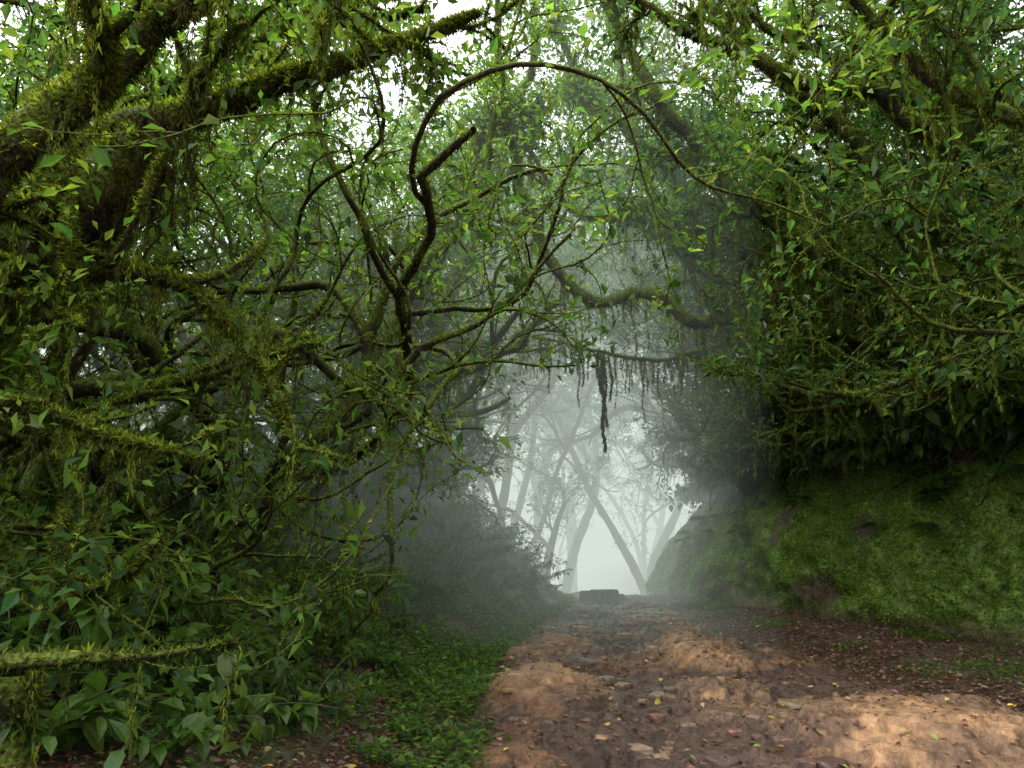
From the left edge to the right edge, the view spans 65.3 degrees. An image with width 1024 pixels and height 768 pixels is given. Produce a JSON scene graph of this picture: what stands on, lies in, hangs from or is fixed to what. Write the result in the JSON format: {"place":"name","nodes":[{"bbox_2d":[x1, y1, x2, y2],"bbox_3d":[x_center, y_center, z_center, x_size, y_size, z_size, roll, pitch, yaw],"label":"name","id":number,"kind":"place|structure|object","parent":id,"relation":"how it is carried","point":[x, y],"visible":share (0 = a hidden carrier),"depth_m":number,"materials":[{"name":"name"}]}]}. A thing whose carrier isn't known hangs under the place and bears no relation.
{"place":"outdoors","nodes":[
{"label":"outdoors","id":0,"kind":"place"},
{"bbox_2d":[0,0,1023,563],"label":"sky","id":1,"kind":"structure","parent":0,"point":[598,542],"materials":[{"name":"white"}]},
{"bbox_2d":[1,449,1023,767],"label":"ground","id":2,"kind":"structure","parent":0,"point":[607,573],"depth_m":9.28,"materials":[{"name":"soil"}]},
{"bbox_2d":[0,570,111,680],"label":"broadleaf plant","id":3,"kind":"object","parent":2,"relation":"on","point":[82,618],"visible":0.33,"depth_m":4.44,"materials":[{"name":"green plant"}]},
{"bbox_2d":[0,667,185,756],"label":"broadleaf plant","id":4,"kind":"object","parent":2,"relation":"on","point":[86,718],"visible":0.78,"depth_m":3.98,"materials":[{"name":"green plant"}]},
{"bbox_2d":[0,541,210,671],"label":"broadleaf plant","id":5,"kind":"object","parent":2,"relation":"on","point":[138,602],"visible":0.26,"depth_m":5.31,"materials":[{"name":"green plant"}]},
{"bbox_2d":[0,632,249,767],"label":"fallen mossy log","id":6,"kind":"object","parent":2,"relation":"on","point":[21,685],"visible":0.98,"depth_m":3.69,"materials":[{"name":"green plant"}]},
{"bbox_2d":[11,574,248,700],"bbox_3d":[-2.608,1.494,4.588,1.221,0.752,1.856,-9,-15,35],"label":"broadleaf plant","id":7,"kind":"object","parent":2,"relation":"on","point":[100,635],"visible":0.34,"depth_m":4.79,"materials":[{"name":"green plant"}]},
{"bbox_2d":[73,560,250,651],"bbox_3d":[-2.592,1.734,6.269,1.014,0.712,2.338,3,-13,-14],"label":"broadleaf plant","id":8,"kind":"object","parent":2,"relation":"on","point":[204,586],"visible":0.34,"depth_m":5.71,"materials":[{"name":"green plant"}]},
{"bbox_2d":[104,697,227,767],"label":"broadleaf plant","id":9,"kind":"object","parent":2,"relation":"on","point":[196,722],"visible":0.87,"depth_m":4.03,"materials":[{"name":"green plant"}]},
{"bbox_2d":[0,0,384,568],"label":"mossy tree","id":10,"kind":"object","parent":2,"relation":"on","point":[236,158],"visible":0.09,"depth_m":8.53,"materials":[{"name":"green plant"}]},
{"bbox_2d":[121,651,337,744],"bbox_3d":[-1.755,1.870,4.787,0.838,0.458,1.410,10,-16,-39],"label":"broadleaf plant","id":11,"kind":"object","parent":2,"relation":"on","point":[263,702],"visible":0.59,"depth_m":4.57,"materials":[{"name":"green plant"}]},
{"bbox_2d":[0,0,484,739],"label":"mossy tree","id":12,"kind":"object","parent":2,"relation":"on","point":[84,388],"visible":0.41,"depth_m":5.79,"materials":[{"name":"green plant"}]},
{"bbox_2d":[170,583,335,662],"bbox_3d":[-2.110,1.774,5.649,1.023,0.728,1.574,-6,-14,25],"label":"broadleaf plant","id":13,"kind":"object","parent":2,"relation":"on","point":[186,631],"visible":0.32,"depth_m":5.90,"materials":[{"name":"green plant"}]},
{"bbox_2d":[0,0,512,648],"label":"mossy tree","id":14,"kind":"object","parent":2,"relation":"on","point":[150,346],"visible":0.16,"depth_m":8.47,"materials":[{"name":"green plant"}]},
{"bbox_2d":[217,684,323,756],"bbox_3d":[-1.534,2.050,4.910,0.622,0.381,1.182,-6,-14,27],"label":"broadleaf plant","id":15,"kind":"object","parent":2,"relation":"on","point":[306,715],"visible":0.65,"depth_m":4.96,"materials":[{"name":"green plant"}]},
{"bbox_2d":[0,420,572,748],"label":"undergrowth shrubs","id":16,"kind":"object","parent":2,"relation":"on","point":[464,515],"visible":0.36,"depth_m":8.09,"materials":[{"name":"green plant"}]},
{"bbox_2d":[0,0,588,670],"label":"mossy tree","id":17,"kind":"object","parent":2,"relation":"on","point":[120,50],"visible":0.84,"depth_m":5.11,"materials":[{"name":"green plant"}]},
{"bbox_2d":[206,632,386,699],"bbox_3d":[-1.680,2.095,5.831,1.479,0.555,0.539,0,-12,0],"label":"broadleaf plant","id":18,"kind":"object","parent":2,"relation":"on","point":[332,682],"visible":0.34,"depth_m":5.87,"materials":[{"name":"green plant"}]},
{"bbox_2d":[255,569,340,614],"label":"broadleaf plant","id":19,"kind":"object","parent":2,"relation":"on","point":[302,571],"visible":0.15,"depth_m":8.23,"materials":[{"name":"green plant"}]},
{"bbox_2d":[0,19,602,729],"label":"mossy tree","id":20,"kind":"object","parent":2,"relation":"on","point":[144,461],"visible":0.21,"depth_m":8.10,"materials":[{"name":"green plant"}]},
{"bbox_2d":[253,583,368,669],"bbox_3d":[-1.682,2.068,6.765,0.869,0.754,0.800,0,-12,0],"label":"broadleaf plant","id":21,"kind":"object","parent":2,"relation":"on","point":[309,623],"visible":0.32,"depth_m":6.89,"materials":[{"name":"green plant"}]},
{"bbox_2d":[0,0,683,682],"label":"mossy tree","id":22,"kind":"object","parent":2,"relation":"on","point":[496,182],"visible":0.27,"depth_m":7.38,"materials":[{"name":"green plant"}]},
{"bbox_2d":[126,116,644,561],"bbox_3d":[-3.775,2.119,15.165,11.146,12.645,12.816,0,-12,0],"label":"mossy tree","id":23,"kind":"object","parent":2,"relation":"on","point":[360,490],"visible":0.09,"depth_m":12.60,"materials":[{"name":"green plant"}]},
{"bbox_2d":[363,635,422,677],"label":"broadleaf plant","id":24,"kind":"object","parent":2,"relation":"on","point":[394,660],"visible":0.87,"depth_m":7.39,"materials":[{"name":"green plant"}]},
{"bbox_2d":[71,9,738,474],"bbox_3d":[-3.713,-1.489,14.567,14.275,8.505,8.594,-11,-17,41],"label":"mossy tree","id":25,"kind":"object","parent":2,"relation":"on","point":[473,387],"visible":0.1,"depth_m":12.00,"materials":[{"name":"green plant"}]},
{"bbox_2d":[150,94,690,526],"bbox_3d":[-3.055,-2.298,22.381,17.008,14.906,12.493,-11,-17,41],"label":"mossy tree","id":26,"kind":"object","parent":2,"relation":"on","point":[514,369],"visible":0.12,"depth_m":21.01,"materials":[{"name":"green plant"}]},
{"bbox_2d":[249,0,606,557],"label":"mossy tree","id":27,"kind":"object","parent":2,"relation":"on","point":[420,283],"visible":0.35,"depth_m":12.30,"materials":[{"name":"green plant"}]},
{"bbox_2d":[180,9,684,506],"bbox_3d":[-3.015,-2.429,16.923,7.865,19.916,12.244,6,-14,-27],"label":"mossy tree","id":28,"kind":"object","parent":2,"relation":"on","point":[474,445],"visible":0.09,"depth_m":14.86,"materials":[{"name":"green plant"}]},
{"bbox_2d":[242,122,628,521],"bbox_3d":[-1.695,-0.125,19.364,10.494,15.162,13.046,4,-13,-17],"label":"mossy tree","id":29,"kind":"object","parent":2,"relation":"on","point":[506,405],"visible":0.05,"depth_m":16.33,"materials":[{"name":"green plant"}]},
{"bbox_2d":[0,0,938,663],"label":"mossy tree","id":30,"kind":"object","parent":2,"relation":"on","point":[404,314],"visible":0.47,"depth_m":6.78,"materials":[{"name":"green plant"}]},
{"bbox_2d":[275,25,691,535],"bbox_3d":[-1.375,0.210,20.316,11.873,18.315,16.439,7,-14,-28],"label":"mossy tree","id":31,"kind":"object","parent":2,"relation":"on","point":[589,267],"visible":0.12,"depth_m":17.99,"materials":[{"name":"green plant"}]},
{"bbox_2d":[0,489,1023,767],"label":"leaf litter","id":32,"kind":"object","parent":2,"relation":"on","point":[552,617],"visible":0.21,"depth_m":7.75,"materials":[{"name":"brown plant"}]},
{"bbox_2d":[0,0,1023,542],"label":"background forest","id":33,"kind":"object","parent":2,"relation":"on","point":[300,416],"visible":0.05,"depth_m":12.66,"materials":[{"name":"green plant"}]},
{"bbox_2d":[1,444,1023,686],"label":"fern patch","id":34,"kind":"object","parent":2,"relation":"on","point":[941,480],"visible":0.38,"depth_m":11.19,"materials":[{"name":"green plant"}]},
{"bbox_2d":[6,459,1023,767],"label":"ground herbs","id":35,"kind":"object","parent":2,"relation":"on","point":[442,689],"visible":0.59,"depth_m":8.04,"materials":[{"name":"green plant"}]},
{"bbox_2d":[115,0,1005,593],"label":"distant trees","id":36,"kind":"object","parent":2,"relation":"on","point":[567,418],"visible":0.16,"depth_m":30.37,"materials":[{"name":"grey plant"}]},
{"bbox_2d":[507,0,892,485],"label":"mossy tree","id":37,"kind":"object","parent":2,"relation":"on","point":[629,251],"visible":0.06,"depth_m":18.48,"materials":[{"name":"green plant"}]},
{"bbox_2d":[460,0,969,497],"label":"mossy tree","id":38,"kind":"object","parent":2,"relation":"on","point":[664,112],"visible":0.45,"depth_m":11.72,"materials":[{"name":"green plant"}]},
{"bbox_2d":[593,66,927,534],"bbox_3d":[9.488,-1.494,23.601,14.232,15.615,11.459,0,-12,0],"label":"mossy tree","id":39,"kind":"object","parent":2,"relation":"on","point":[691,476],"visible":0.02,"depth_m":21.22,"materials":[{"name":"green plant"}]},
{"bbox_2d":[574,111,966,486],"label":"mossy tree","id":40,"kind":"object","parent":2,"relation":"on","point":[694,435],"visible":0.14,"depth_m":16.62,"materials":[{"name":"green plant"}]},
{"bbox_2d":[542,0,1023,491],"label":"mossy tree","id":41,"kind":"object","parent":2,"relation":"on","point":[1010,302],"visible":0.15,"depth_m":12.93,"materials":[{"name":"green plant"}]},
{"bbox_2d":[0,93,955,454],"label":"hanging moss","id":42,"kind":"object","parent":41,"relation":"hanging from","point":[266,337],"visible":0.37,"depth_m":5.40,"materials":[{"name":"green plant"}]},
{"bbox_2d":[552,0,1023,550],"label":"mossy tree","id":43,"kind":"object","parent":2,"relation":"on","point":[740,152],"visible":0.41,"depth_m":7.91,"materials":[{"name":"green plant"}]},
{"bbox_2d":[565,0,1023,373],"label":"mossy tree","id":44,"kind":"object","parent":2,"relation":"on","point":[928,67],"visible":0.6,"depth_m":8.97,"materials":[{"name":"green plant"}]},
{"bbox_2d":[568,0,1023,601],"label":"mossy tree","id":45,"kind":"object","parent":2,"relation":"on","point":[734,378],"visible":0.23,"depth_m":9.03,"materials":[{"name":"green plant"}]},
{"bbox_2d":[574,5,1023,549],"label":"mossy tree","id":46,"kind":"object","parent":2,"relation":"on","point":[675,439],"visible":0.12,"depth_m":15.46,"materials":[{"name":"green plant"}]},
{"bbox_2d":[642,63,1022,559],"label":"mossy tree","id":47,"kind":"object","parent":2,"relation":"on","point":[696,392],"visible":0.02,"depth_m":16.72,"materials":[{"name":"green plant"}]},
{"bbox_2d":[645,431,1023,646],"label":"mossy bank","id":48,"kind":"structure","parent":2,"relation":"on","point":[878,570],"depth_m":12.14,"materials":[{"name":"green plant"}]},
{"bbox_2d":[485,89,873,510],"bbox_3d":[1.994,-1.373,20.979,13.578,9.745,21.800,0,-12,0],"label":"mossy tree","id":49,"kind":"object","parent":48,"relation":"on","point":[610,416],"visible":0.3,"depth_m":17.23,"materials":[{"name":"green plant"}]},
{"bbox_2d":[788,400,858,464],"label":"broadleaf plant","id":50,"kind":"object","parent":48,"relation":"on","point":[800,453],"visible":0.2,"depth_m":13.17,"materials":[{"name":"green plant"}]},
{"bbox_2d":[624,202,1023,470],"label":"bank thicket","id":51,"kind":"object","parent":48,"relation":"on","point":[872,295],"visible":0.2,"depth_m":10.73,"materials":[{"name":"green plant"}]},
{"bbox_2d":[666,376,1023,511],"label":"bank shrubs","id":52,"kind":"object","parent":48,"relation":"on","point":[927,436],"visible":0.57,"depth_m":11.96,"materials":[{"name":"green plant"}]},
{"bbox_2d":[811,416,922,463],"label":"broadleaf plant","id":53,"kind":"object","parent":48,"relation":"on","point":[871,441],"visible":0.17,"depth_m":11.88,"materials":[{"name":"green plant"}]},
{"bbox_2d":[859,389,964,445],"bbox_3d":[5.782,0.382,11.239,1.105,1.033,1.629,5,-13,-21],"label":"broadleaf plant","id":54,"kind":"object","parent":48,"relation":"on","point":[880,425],"visible":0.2,"depth_m":11.52,"materials":[{"name":"green plant"}]},
{"bbox_2d":[839,346,1023,407],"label":"broadleaf plant","id":55,"kind":"object","parent":48,"relation":"on","point":[972,395],"visible":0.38,"depth_m":9.14,"materials":[{"name":"green plant"}]},
{"bbox_2d":[903,380,993,441],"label":"broadleaf plant","id":56,"kind":"object","parent":48,"relation":"on","point":[935,418],"visible":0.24,"depth_m":10.09,"materials":[{"name":"green plant"}]},
{"bbox_2d":[936,337,1023,436],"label":"broadleaf plant","id":57,"kind":"object","parent":48,"relation":"on","point":[990,407],"visible":0.32,"depth_m":9.33,"materials":[{"name":"green plant"}]},
{"bbox_2d":[689,32,1023,452],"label":"mossy tree","id":58,"kind":"object","parent":2,"relation":"on","point":[960,207],"visible":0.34,"depth_m":8.41,"materials":[{"name":"green plant"}]},
{"bbox_2d":[702,105,1023,596],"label":"mossy tree","id":59,"kind":"object","parent":2,"relation":"on","point":[879,218],"visible":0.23,"depth_m":9.15,"materials":[{"name":"green plant"}]},
{"bbox_2d":[771,0,1023,557],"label":"mossy tree","id":60,"kind":"object","parent":2,"relation":"on","point":[998,30],"visible":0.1,"depth_m":8.92,"materials":[{"name":"green plant"}]},
{"bbox_2d":[317,585,1023,767],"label":"dirt path","id":61,"kind":"structure","parent":0,"point":[992,733],"depth_m":6.54,"materials":[{"name":"soil"}]},
{"bbox_2d":[86,507,564,767],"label":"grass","id":62,"kind":"structure","parent":61,"relation":"on","point":[441,645],"depth_m":9.62,"materials":[{"name":"green plant"}]},
{"bbox_2d":[579,590,590,602],"bbox_3d":[1.767,4.956,18.437,0.396,0.360,0.466,-2,-13,9],"label":"rock","id":63,"kind":"object","parent":61,"relation":"on","point":[584,595],"visible":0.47,"depth_m":18.24,"materials":[{"name":"stone"}]},
{"bbox_2d":[590,589,618,603],"bbox_3d":[2.087,4.905,18.335,0.616,0.370,0.432,9,-15,-35],"label":"rock","id":64,"kind":"object","parent":61,"relation":"on","point":[603,596],"visible":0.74,"depth_m":18.16,"materials":[{"name":"stone"}]},
{"bbox_2d":[619,594,625,600],"bbox_3d":[2.473,5.039,18.660,0.335,0.272,0.279,-5,-13,22],"label":"rock","id":65,"kind":"object","parent":61,"relation":"on","point":[622,596],"visible":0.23,"depth_m":18.52,"materials":[{"name":"stone"}]},
{"bbox_2d":[451,597,883,767],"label":"path stones","id":66,"kind":"object","parent":61,"relation":"on","point":[720,760],"visible":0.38,"depth_m":6.25,"materials":[{"name":"brown stone"}]}
]}

